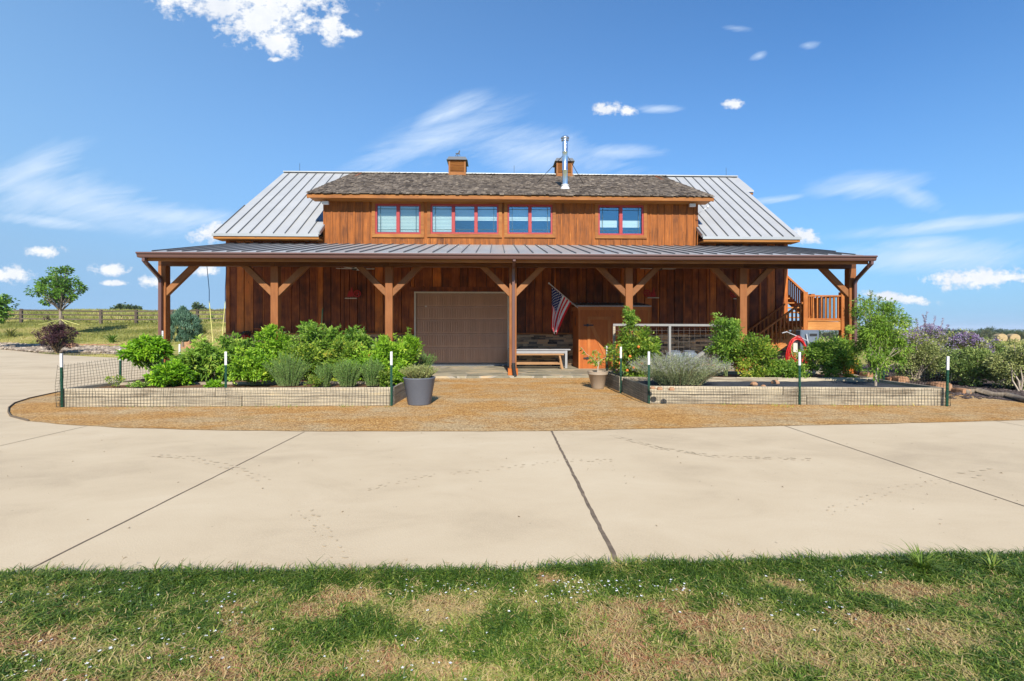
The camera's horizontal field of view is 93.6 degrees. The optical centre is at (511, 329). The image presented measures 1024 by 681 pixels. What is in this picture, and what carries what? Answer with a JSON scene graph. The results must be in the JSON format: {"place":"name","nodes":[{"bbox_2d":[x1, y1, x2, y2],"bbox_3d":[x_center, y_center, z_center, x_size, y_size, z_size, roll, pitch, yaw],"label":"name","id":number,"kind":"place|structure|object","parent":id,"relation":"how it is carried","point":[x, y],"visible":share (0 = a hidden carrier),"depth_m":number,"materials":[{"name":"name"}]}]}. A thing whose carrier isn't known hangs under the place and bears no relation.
{"place":"outdoors","nodes":[
{"label":"outdoors","id":0,"kind":"place"},
{"bbox_2d":[0,342,125,353],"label":"river rocks","id":1,"kind":"object","parent":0,"point":[31,348],"visible":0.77,"depth_m":28.63,"materials":[{"name":"grey stone"}]},
{"bbox_2d":[0,308,223,322],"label":"rail fence","id":2,"kind":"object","parent":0,"point":[105,316],"depth_m":56.51,"materials":[{"name":"brown wood"}]},
{"bbox_2d":[0,320,226,343],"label":"field grass","id":3,"kind":"structure","parent":0,"point":[124,334],"depth_m":39.92,"materials":[{"name":"green plant"}]},
{"bbox_2d":[415,351,436,366],"bbox_3d":[-1.974,0.661,10.612,0.708,0.421,0.575,0,0,0],"label":"rosemary","id":4,"kind":"object","parent":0,"point":[425,361],"visible":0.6,"depth_m":10.56,"materials":[{"name":"green plant"}]},
{"bbox_2d":[0,349,1023,574],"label":"driveway","id":5,"kind":"structure","parent":0,"point":[691,504],"depth_m":3.68,"materials":[{"name":"concrete"}]},
{"bbox_2d":[27,432,302,569],"bbox_3d":[-2.520,1.247,4.030,0.016,0.001,3.660,0,0,0],"label":"joint","id":6,"kind":"object","parent":5,"relation":"on","point":[146,510],"visible":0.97,"depth_m":3.22,"materials":[{"name":"grey concrete"}]},
{"bbox_2d":[156,435,992,563],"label":"dust prints","id":7,"kind":"object","parent":5,"relation":"on","point":[522,466],"visible":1,"depth_m":4.34,"materials":[{"name":"brown soil"}]},
{"bbox_2d":[551,431,619,562],"bbox_3d":[0.530,1.247,4.060,0.035,0.001,3.722,0,0,-1],"label":"joint","id":8,"kind":"object","parent":5,"relation":"on","point":[609,544],"visible":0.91,"depth_m":3.31,"materials":[{"name":"grey concrete"}]},
{"bbox_2d":[0,544,1023,680],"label":"lawn","id":9,"kind":"structure","parent":0,"point":[833,619],"depth_m":1.96,"materials":[{"name":"green plant"}]},
{"bbox_2d":[19,549,799,576],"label":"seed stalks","id":10,"kind":"object","parent":9,"relation":"on","point":[389,564],"visible":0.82,"depth_m":2.44,"materials":[{"name":"plant"}]},
{"bbox_2d":[883,539,960,570],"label":"grass tuft","id":11,"kind":"object","parent":9,"relation":"on","point":[916,559],"visible":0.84,"depth_m":2.48,"materials":[{"name":"green plant"}]},
{"bbox_2d":[958,551,1023,571],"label":"grass tuft","id":12,"kind":"object","parent":9,"relation":"on","point":[992,563],"visible":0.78,"depth_m":2.48,"materials":[{"name":"green plant"}]},
{"bbox_2d":[0,0,1023,331],"label":"sky","id":13,"kind":"structure","parent":0,"point":[890,130],"materials":[{"name":"blue"}]},
{"bbox_2d":[1,314,1023,364],"bbox_3d":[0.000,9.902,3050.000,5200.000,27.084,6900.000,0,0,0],"label":"ground","id":14,"kind":"structure","parent":0,"point":[176,348],"depth_m":34.90,"materials":[{"name":"soil"}]},
{"bbox_2d":[0,293,19,323],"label":"oak tree","id":15,"kind":"object","parent":14,"relation":"on","point":[4,300],"visible":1,"depth_m":29.44,"materials":[{"name":"green plant"}]},
{"bbox_2d":[23,273,89,323],"bbox_3d":[-35.040,-1.877,36.760,4.077,5.092,3.478,0,0,0],"label":"oak tree","id":16,"kind":"object","parent":14,"relation":"on","point":[51,296],"visible":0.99,"depth_m":36.75,"materials":[{"name":"green plant"}]},
{"bbox_2d":[46,265,75,307],"bbox_3d":[-34.787,-3.178,37.081,1.801,3.666,1.792,0,0,42],"label":"tree top","id":17,"kind":"object","parent":16,"relation":"on","point":[65,270],"visible":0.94,"depth_m":36.94,"materials":[{"name":"green plant"}]},
{"bbox_2d":[47,353,92,354],"bbox_3d":[-23.185,1.262,24.519,3.800,0.001,1.800,0,0,0],"label":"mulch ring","id":18,"kind":"object","parent":14,"relation":"on","point":[70,353],"visible":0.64,"depth_m":25.20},
{"bbox_2d":[31,315,78,353],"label":"plum shrub","id":19,"kind":"object","parent":18,"relation":"on","point":[55,337],"visible":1,"depth_m":24.84,"materials":[{"name":"purple plant"}]},
{"bbox_2d":[39,352,175,358],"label":"verge grass","id":20,"kind":"structure","parent":14,"relation":"on","point":[96,355],"depth_m":23.62,"materials":[{"name":"green plant"}]},
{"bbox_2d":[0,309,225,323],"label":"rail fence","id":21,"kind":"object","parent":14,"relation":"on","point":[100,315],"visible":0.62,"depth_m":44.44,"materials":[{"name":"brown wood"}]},
{"bbox_2d":[170,305,203,346],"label":"juniper bush","id":22,"kind":"object","parent":14,"relation":"on","point":[181,317],"visible":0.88,"depth_m":22.73,"materials":[{"name":"green plant"}]},
{"bbox_2d":[9,377,1023,430],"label":"gravel","id":23,"kind":"structure","parent":0,"point":[505,404],"depth_m":7.11,"materials":[{"name":"brown gravel"}]},
{"bbox_2d":[7,392,56,420],"bbox_3d":[-7.969,1.240,8.553,1.340,0.034,4.718,0,0,-19],"label":"edging strip","id":24,"kind":"object","parent":23,"relation":"on","point":[21,418],"visible":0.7,"depth_m":7.71,"materials":[{"name":"metal"}]},
{"bbox_2d":[60,353,63,406],"bbox_3d":[-7.202,0.827,7.692,0.038,0.886,0.042,-1,0,0],"label":"stake","id":25,"kind":"object","parent":23,"relation":"on","point":[61,378],"visible":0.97,"depth_m":7.68,"materials":[{"name":"green paint"}]},
{"bbox_2d":[54,357,167,406],"bbox_3d":[-7.259,0.873,9.252,0.082,0.741,3.124,0,0,2],"label":"wire mesh","id":26,"kind":"object","parent":23,"relation":"on","point":[97,375],"visible":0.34,"depth_m":8.42,"materials":[{"name":"metal"}]},
{"bbox_2d":[56,387,392,406],"bbox_3d":[-4.602,1.091,7.743,5.324,0.308,0.027,0,0,-2],"label":"wire mesh","id":27,"kind":"object","parent":23,"relation":"on","point":[183,400],"visible":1,"depth_m":7.73,"materials":[{"name":"metal"}]},
{"bbox_2d":[64,372,405,406],"bbox_3d":[-4.584,1.100,9.245,5.313,0.300,3.055,0,0,0],"label":"raised bed","id":28,"kind":"object","parent":23,"relation":"on","point":[277,397],"visible":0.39,"depth_m":7.82,"materials":[{"name":"wood"}]},
{"bbox_2d":[104,374,125,385],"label":"herb clump","id":29,"kind":"object","parent":28,"relation":"on","point":[117,379],"visible":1,"depth_m":8.31,"materials":[{"name":"green plant"}]},
{"bbox_2d":[124,380,150,387],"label":"herb clump","id":30,"kind":"object","parent":28,"relation":"on","point":[138,384],"visible":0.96,"depth_m":8.27,"materials":[{"name":"green plant"}]},
{"bbox_2d":[114,332,175,371],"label":"basil plant","id":31,"kind":"object","parent":28,"relation":"on","point":[148,352],"visible":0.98,"depth_m":8.83,"materials":[{"name":"green plant"}]},
{"bbox_2d":[142,358,199,386],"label":"basil plant","id":32,"kind":"object","parent":28,"relation":"on","point":[172,374],"visible":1,"depth_m":8.38,"materials":[{"name":"green plant"}]},
{"bbox_2d":[167,334,229,381],"bbox_3d":[-5.869,0.577,9.060,1.065,1.010,0.945,0,0,0],"label":"pepper plant","id":33,"kind":"object","parent":28,"relation":"on","point":[194,361],"visible":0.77,"depth_m":8.93,"materials":[{"name":"green plant"}]},
{"bbox_2d":[203,378,224,387],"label":"basil plant","id":34,"kind":"object","parent":28,"relation":"on","point":[211,383],"visible":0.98,"depth_m":8.26,"materials":[{"name":"green plant"}]},
{"bbox_2d":[192,340,239,381],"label":"tomato plant","id":35,"kind":"object","parent":28,"relation":"on","point":[213,371],"visible":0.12,"depth_m":9.11,"materials":[{"name":"green plant"}]},
{"bbox_2d":[214,331,255,378],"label":"tomato plant","id":36,"kind":"object","parent":28,"relation":"on","point":[229,344],"visible":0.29,"depth_m":9.53,"materials":[{"name":"green plant"}]},
{"bbox_2d":[215,345,278,384],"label":"parsley clump","id":37,"kind":"object","parent":28,"relation":"on","point":[250,369],"visible":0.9,"depth_m":8.36,"materials":[{"name":"green plant"}]},
{"bbox_2d":[249,323,299,378],"bbox_3d":[-4.869,0.461,9.827,1.151,1.216,1.193,0,0,0],"label":"tomato plant","id":38,"kind":"object","parent":28,"relation":"on","point":[272,341],"visible":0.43,"depth_m":9.73,"materials":[{"name":"green plant"}]},
{"bbox_2d":[262,351,311,385],"bbox_3d":[-3.917,0.670,8.399,0.855,0.623,0.567,0,0,0],"label":"rosemary","id":39,"kind":"object","parent":28,"relation":"on","point":[287,377],"visible":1,"depth_m":8.34,"materials":[{"name":"green plant"}]},
{"bbox_2d":[271,331,328,379],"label":"tomato plant","id":40,"kind":"object","parent":28,"relation":"on","point":[311,350],"visible":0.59,"depth_m":9.30,"materials":[{"name":"green plant"}]},
{"bbox_2d":[287,320,343,376],"bbox_3d":[-3.894,0.407,9.872,1.225,1.254,1.188,0,0,0],"label":"tomato plant","id":41,"kind":"object","parent":28,"relation":"on","point":[327,337],"visible":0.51,"depth_m":9.67,"materials":[{"name":"green plant"}]},
{"bbox_2d":[303,374,330,386],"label":"herb clump","id":42,"kind":"object","parent":28,"relation":"on","point":[315,381],"visible":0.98,"depth_m":8.24,"materials":[{"name":"green plant"}]},
{"bbox_2d":[314,362,333,385],"bbox_3d":[-3.255,0.756,8.328,0.369,0.449,0.321,0,0,0],"label":"rosemary","id":43,"kind":"object","parent":28,"relation":"on","point":[326,373],"visible":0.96,"depth_m":8.28,"materials":[{"name":"green plant"}]},
{"bbox_2d":[329,357,363,386],"bbox_3d":[-2.870,0.731,8.321,0.650,0.500,0.485,0,0,0],"label":"rosemary","id":44,"kind":"object","parent":28,"relation":"on","point":[344,378],"visible":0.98,"depth_m":8.27,"materials":[{"name":"green plant"}]},
{"bbox_2d":[321,335,372,380],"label":"tomato plant","id":45,"kind":"object","parent":28,"relation":"on","point":[343,349],"visible":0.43,"depth_m":9.22,"materials":[{"name":"green plant"}]},
{"bbox_2d":[328,325,377,378],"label":"tomato plant","id":46,"kind":"object","parent":28,"relation":"on","point":[362,337],"visible":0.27,"depth_m":9.71,"materials":[{"name":"green plant"}]},
{"bbox_2d":[263,323,365,336],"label":"tomato shoots","id":47,"kind":"object","parent":46,"relation":"on","point":[282,327],"visible":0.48,"depth_m":9.88,"materials":[{"name":"green plant"}]},
{"bbox_2d":[344,342,389,380],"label":"tomato plant","id":48,"kind":"object","parent":28,"relation":"on","point":[378,353],"visible":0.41,"depth_m":8.94,"materials":[{"name":"green plant"}]},
{"bbox_2d":[358,357,383,385],"bbox_3d":[-2.441,0.727,8.391,0.498,0.507,0.445,0,0,0],"label":"rosemary","id":49,"kind":"object","parent":28,"relation":"on","point":[371,374],"visible":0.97,"depth_m":8.35,"materials":[{"name":"green plant"}]},
{"bbox_2d":[376,370,394,386],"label":"herb clump","id":50,"kind":"object","parent":28,"relation":"on","point":[384,379],"visible":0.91,"depth_m":8.28,"materials":[{"name":"green plant"}]},
{"bbox_2d":[366,334,410,373],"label":"tomato plant","id":51,"kind":"object","parent":28,"relation":"on","point":[397,350],"visible":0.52,"depth_m":9.14,"materials":[{"name":"green plant"}]},
{"bbox_2d":[393,362,407,384],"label":"herb clump","id":52,"kind":"object","parent":28,"relation":"on","point":[398,376],"visible":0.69,"depth_m":8.62,"materials":[{"name":"green plant"}]},
{"bbox_2d":[395,334,422,366],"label":"zinnia plant","id":53,"kind":"object","parent":28,"relation":"on","point":[412,348],"visible":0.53,"depth_m":9.89,"materials":[{"name":"green plant"}]},
{"bbox_2d":[386,327,423,360],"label":"tall shoots","id":54,"kind":"object","parent":53,"relation":"attached to","point":[395,337],"visible":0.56,"depth_m":10.00,"materials":[{"name":"green plant"}]},
{"bbox_2d":[390,352,392,405],"bbox_3d":[-1.963,0.815,7.834,0.037,0.910,0.042,0,0,0],"label":"stake","id":55,"kind":"object","parent":23,"relation":"on","point":[391,378],"visible":0.96,"depth_m":7.82,"materials":[{"name":"green paint"}]},
{"bbox_2d":[403,376,435,405],"bbox_3d":[-1.545,1.019,8.012,0.538,0.450,0.538,0,0,0],"label":"planter","id":56,"kind":"object","parent":23,"relation":"on","point":[419,392],"visible":0.82,"depth_m":7.82,"materials":[{"name":"grey plastic"}]},
{"bbox_2d":[399,363,439,378],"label":"thyme plant","id":57,"kind":"object","parent":56,"relation":"in","point":[418,372],"visible":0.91,"depth_m":7.90,"materials":[{"name":"green plant"}]},
{"bbox_2d":[140,365,858,378],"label":"porch slab","id":58,"kind":"structure","parent":23,"relation":"on","point":[502,372],"depth_m":13.28,"materials":[{"name":"grey concrete"}]},
{"bbox_2d":[508,348,570,367],"bbox_3d":[0.841,0.898,15.127,1.896,0.584,0.800,0,0,-2],"label":"table","id":59,"kind":"object","parent":58,"relation":"on","point":[542,350],"visible":0.66,"depth_m":14.77,"materials":[{"name":"paint"}]},
{"bbox_2d":[517,353,563,368],"bbox_3d":[0.755,0.963,14.474,1.590,0.466,0.315,0,0,-2],"label":"bench","id":60,"kind":"object","parent":58,"relation":"on","point":[545,363],"visible":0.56,"depth_m":14.36,"materials":[{"name":"brown wood"}]},
{"bbox_2d":[571,302,651,368],"bbox_3d":[3.092,0.152,15.170,2.278,2.076,1.161,0,0,-2],"label":"storage cabinet","id":61,"kind":"object","parent":58,"relation":"on","point":[594,322],"visible":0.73,"depth_m":14.62,"materials":[{"name":"wood"}]},
{"bbox_2d":[548,282,577,334],"bbox_3d":[1.479,-0.603,14.342,1.115,1.542,0.211,0,0,-33],"label":"flag","id":62,"kind":"object","parent":61,"relation":"attached to","point":[561,304],"visible":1,"depth_m":14.27,"materials":[{"name":"multicoloured fabric"}]},
{"bbox_2d":[135,135,877,376],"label":"barn house","id":63,"kind":"structure","parent":23,"relation":"on","point":[483,259],"depth_m":15.66,"materials":[{"name":"brown wood"}]},
{"bbox_2d":[372,201,423,237],"bbox_3d":[-3.695,-3.570,15.641,1.679,1.178,0.170,0,0,-2],"label":"window","id":64,"kind":"structure","parent":63,"relation":"in","point":[396,230],"depth_m":15.60,"materials":[{"name":"blue glass"}]},
{"bbox_2d":[416,293,506,362],"bbox_3d":[-1.634,-0.037,15.722,2.975,2.288,0.050,0,0,-2],"label":"garage door","id":65,"kind":"structure","parent":63,"relation":"in","point":[476,341],"depth_m":15.71,"materials":[{"name":"brown wood"}]},
{"bbox_2d":[427,202,501,237],"bbox_3d":[-1.543,-3.582,15.710,2.428,1.174,0.170,0,0,-2],"label":"window","id":66,"kind":"structure","parent":63,"relation":"in","point":[475,209],"depth_m":15.66,"materials":[{"name":"blue glass"}]},
{"bbox_2d":[504,203,555,237],"bbox_3d":[0.587,-3.587,15.779,1.689,1.171,0.170,0,0,-2],"label":"window","id":67,"kind":"structure","parent":63,"relation":"in","point":[520,214],"depth_m":15.72,"materials":[{"name":"blue glass"}]},
{"bbox_2d":[595,203,646,238],"bbox_3d":[3.581,-3.581,15.878,1.723,1.184,0.175,0,0,-2],"label":"window","id":68,"kind":"structure","parent":63,"relation":"in","point":[622,224],"depth_m":15.81,"materials":[{"name":"blue glass"}]},
{"bbox_2d":[587,370,607,388],"bbox_3d":[1.816,1.064,10.169,0.440,0.360,0.440,0,0,0],"label":"planter","id":69,"kind":"object","parent":23,"relation":"on","point":[597,380],"visible":0.98,"depth_m":10.03,"materials":[{"name":"ceramic"}]},
{"bbox_2d":[580,347,608,371],"bbox_3d":[1.739,0.649,10.199,0.663,0.562,0.272,0,0,-6],"label":"peach tree","id":70,"kind":"object","parent":69,"relation":"on","point":[596,362],"visible":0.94,"depth_m":10.16,"materials":[{"name":"green plant"}]},
{"bbox_2d":[599,364,643,401],"bbox_3d":[2.096,0.995,9.492,0.058,0.498,2.868,0,0,-4],"label":"wire mesh","id":71,"kind":"object","parent":23,"relation":"on","point":[631,381],"visible":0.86,"depth_m":9.14,"materials":[{"name":"black metal"}]},
{"bbox_2d":[648,351,649,403],"bbox_3d":[2.298,0.821,8.081,0.037,0.898,0.042,0,0,0],"label":"stake","id":72,"kind":"object","parent":23,"relation":"on","point":[649,375],"visible":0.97,"depth_m":8.07,"materials":[{"name":"green paint"}]},
{"bbox_2d":[613,324,725,363],"bbox_3d":[3.586,0.560,10.959,2.575,1.380,0.067,0,0,0],"label":"trellis","id":73,"kind":"object","parent":23,"relation":"on","point":[668,330],"visible":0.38,"depth_m":10.93,"materials":[{"name":"grey metal"}]},
{"bbox_2d":[605,371,872,390],"bbox_3d":[4.577,1.100,10.175,5.091,0.300,1.495,0,0,0],"label":"raised bed","id":74,"kind":"object","parent":23,"relation":"on","point":[732,374],"visible":0.22,"depth_m":10.15,"materials":[{"name":"wood"}]},
{"bbox_2d":[604,319,663,376],"bbox_3d":[2.575,0.420,10.120,1.326,1.274,1.223,0,0,0],"label":"tomato plant","id":75,"kind":"object","parent":74,"relation":"on","point":[643,342],"visible":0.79,"depth_m":9.93,"materials":[{"name":"green plant"}]},
{"bbox_2d":[622,305,640,342],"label":"tomato plant","id":76,"kind":"object","parent":75,"relation":"on","point":[629,315],"visible":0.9,"depth_m":10.07,"materials":[{"name":"green plant"}]},
{"bbox_2d":[704,312,747,375],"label":"tomato plant","id":77,"kind":"object","parent":74,"relation":"on","point":[727,339],"visible":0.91,"depth_m":9.96,"materials":[{"name":"green plant"}]},
{"bbox_2d":[736,366,771,376],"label":"tomato plant","id":78,"kind":"object","parent":74,"relation":"on","point":[763,373],"visible":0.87,"depth_m":9.64,"materials":[{"name":"green plant"}]},
{"bbox_2d":[729,332,781,376],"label":"tomato plant","id":79,"kind":"object","parent":74,"relation":"on","point":[756,346],"visible":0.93,"depth_m":9.78,"materials":[{"name":"green plant"}]},
{"bbox_2d":[765,357,811,377],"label":"tomato plant","id":80,"kind":"object","parent":74,"relation":"on","point":[788,368],"visible":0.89,"depth_m":9.57,"materials":[{"name":"green plant"}]},
{"bbox_2d":[789,334,862,377],"bbox_3d":[6.459,0.562,9.933,1.241,0.951,1.064,0,0,0],"label":"tomato plant","id":81,"kind":"object","parent":74,"relation":"on","point":[823,353],"visible":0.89,"depth_m":9.76,"materials":[{"name":"green plant"}]},
{"bbox_2d":[835,340,864,377],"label":"tomato plant","id":82,"kind":"object","parent":74,"relation":"on","point":[848,375],"visible":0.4,"depth_m":9.71,"materials":[{"name":"green plant"}]},
{"bbox_2d":[623,378,944,405],"bbox_3d":[4.640,1.103,8.690,4.975,0.295,1.481,0,0,2],"label":"raised bed","id":83,"kind":"object","parent":23,"relation":"on","point":[681,394],"visible":0.83,"depth_m":8.04,"materials":[{"name":"beige wood"}]},
{"bbox_2d":[628,351,734,385],"bbox_3d":[3.028,0.684,8.642,1.969,0.639,1.278,0,0,0],"label":"lavender","id":84,"kind":"object","parent":83,"relation":"on","point":[679,371],"visible":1,"depth_m":8.46,"materials":[{"name":"green plant"}]},
{"bbox_2d":[837,295,916,385],"bbox_3d":[6.498,0.236,8.597,1.188,1.734,0.958,0,0,0],"label":"locust tree","id":85,"kind":"object","parent":83,"relation":"on","point":[879,336],"visible":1,"depth_m":8.48,"materials":[{"name":"green plant"}]},
{"bbox_2d":[731,276,844,366],"bbox_3d":[8.671,-0.965,18.215,3.238,4.430,6.610,0,0,-2],"label":"outdoor staircase","id":86,"kind":"structure","parent":23,"relation":"on","point":[812,311],"depth_m":14.99,"materials":[{"name":"brown wood"}]},
{"bbox_2d":[783,331,806,362],"bbox_3d":[6.816,0.648,11.579,0.617,1.204,0.178,0,0,0],"label":"garden hose","id":87,"kind":"object","parent":23,"relation":"on","point":[793,341],"visible":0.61,"depth_m":11.53,"materials":[{"name":"red rubber"}]},
{"bbox_2d":[648,386,943,405],"bbox_3d":[4.698,1.096,7.925,4.856,0.297,0.034,0,0,3],"label":"wire mesh","id":88,"kind":"object","parent":23,"relation":"on","point":[873,402],"visible":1,"depth_m":7.92,"materials":[{"name":"metal"}]},
{"bbox_2d":[798,352,800,403],"bbox_3d":[4.769,0.823,7.980,0.037,0.895,0.042,0,0,0],"label":"stake","id":89,"kind":"object","parent":23,"relation":"on","point":[799,370],"visible":0.96,"depth_m":7.97,"materials":[{"name":"green paint"}]},
{"bbox_2d":[796,330,818,370],"bbox_3d":[8.185,0.632,13.291,0.520,1.235,0.318,0,0,0],"label":"meter box","id":90,"kind":"object","parent":23,"relation":"on","point":[809,336],"visible":0.5,"depth_m":13.20,"materials":[{"name":"metal"}]},
{"bbox_2d":[877,366,951,405],"bbox_3d":[7.654,0.944,9.725,0.630,0.600,3.926,0,0,24],"label":"wire mesh","id":91,"kind":"object","parent":23,"relation":"on","point":[916,377],"visible":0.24,"depth_m":8.50,"materials":[{"name":"grey metal"}]},
{"bbox_2d":[945,356,949,405],"bbox_3d":[7.047,0.852,7.786,0.038,0.836,0.042,1,0,0],"label":"stake","id":92,"kind":"object","parent":23,"relation":"on","point":[947,383],"visible":0.98,"depth_m":7.77,"materials":[{"name":"green paint"}]},
{"bbox_2d":[791,341,1021,359],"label":"field grass","id":93,"kind":"structure","parent":0,"point":[1019,342],"depth_m":43.41,"materials":[{"name":"green plant"}]},
{"bbox_2d":[816,364,1023,401],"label":"mulch bed","id":94,"kind":"object","parent":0,"point":[889,374],"visible":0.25,"depth_m":11.21,"materials":[{"name":"brown wood"}]},
{"bbox_2d":[857,294,910,370],"bbox_3d":[10.930,0.094,14.491,1.528,2.329,2.090,0,0,0],"label":"willow shrub","id":95,"kind":"object","parent":94,"relation":"on","point":[869,363],"visible":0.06,"depth_m":14.37,"materials":[{"name":"green plant"}]},
{"bbox_2d":[886,328,949,380],"bbox_3d":[9.483,0.826,11.405,1.890,1.738,1.293,0,0,-25],"label":"sage shrub","id":96,"kind":"object","parent":94,"relation":"on","point":[924,352],"visible":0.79,"depth_m":11.40,"materials":[{"name":"green plant"}]},
{"bbox_2d":[912,323,948,374],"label":"sage shrub","id":97,"kind":"object","parent":94,"relation":"on","point":[932,331],"visible":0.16,"depth_m":12.97,"materials":[{"name":"purple plant"}]},
{"bbox_2d":[907,311,954,337],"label":"sage shoots","id":98,"kind":"object","parent":97,"relation":"on","point":[924,324],"visible":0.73,"depth_m":13.00,"materials":[{"name":"purple plant"}]},
{"bbox_2d":[926,381,951,390],"bbox_3d":[8.618,1.152,9.711,0.360,0.200,0.250,0,0,0],"label":"stone edge","id":99,"kind":"object","parent":94,"relation":"on","point":[938,383],"visible":0.42,"depth_m":9.59,"materials":[{"name":"beige stone"}]},
{"bbox_2d":[923,346,964,380],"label":"sage shrub","id":100,"kind":"object","parent":94,"relation":"on","point":[938,371],"visible":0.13,"depth_m":11.76,"materials":[{"name":"green plant"}]},
{"bbox_2d":[881,376,1023,398],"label":"mulch chips","id":101,"kind":"object","parent":94,"relation":"on","point":[953,395],"visible":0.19,"depth_m":10.04,"materials":[{"name":"brown wood"}]},
{"bbox_2d":[934,329,994,353],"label":"sage shrub","id":102,"kind":"object","parent":94,"relation":"on","point":[971,339],"visible":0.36,"depth_m":11.92,"materials":[{"name":"purple plant"}]},
{"bbox_2d":[936,345,1002,386],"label":"sage shrub","id":103,"kind":"object","parent":94,"relation":"on","point":[970,368],"visible":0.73,"depth_m":10.50,"materials":[{"name":"green plant"}]},
{"bbox_2d":[966,388,1023,401],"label":"landscape log","id":104,"kind":"object","parent":94,"relation":"on","point":[1009,395],"visible":0.88,"depth_m":8.78,"materials":[{"name":"brown wood"}]},
{"bbox_2d":[984,336,1009,353],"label":"sage shrub","id":105,"kind":"object","parent":94,"relation":"on","point":[999,346],"visible":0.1,"depth_m":12.44,"materials":[{"name":"green plant"}]},
{"bbox_2d":[980,338,1023,389],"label":"sage shrub","id":106,"kind":"object","parent":94,"relation":"on","point":[1008,359],"visible":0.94,"depth_m":9.89,"materials":[{"name":"green plant"}]},
{"bbox_2d":[1011,367,1023,390],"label":"bare trunks","id":107,"kind":"object","parent":94,"relation":"on","point":[1019,387],"visible":0.84,"depth_m":9.63,"materials":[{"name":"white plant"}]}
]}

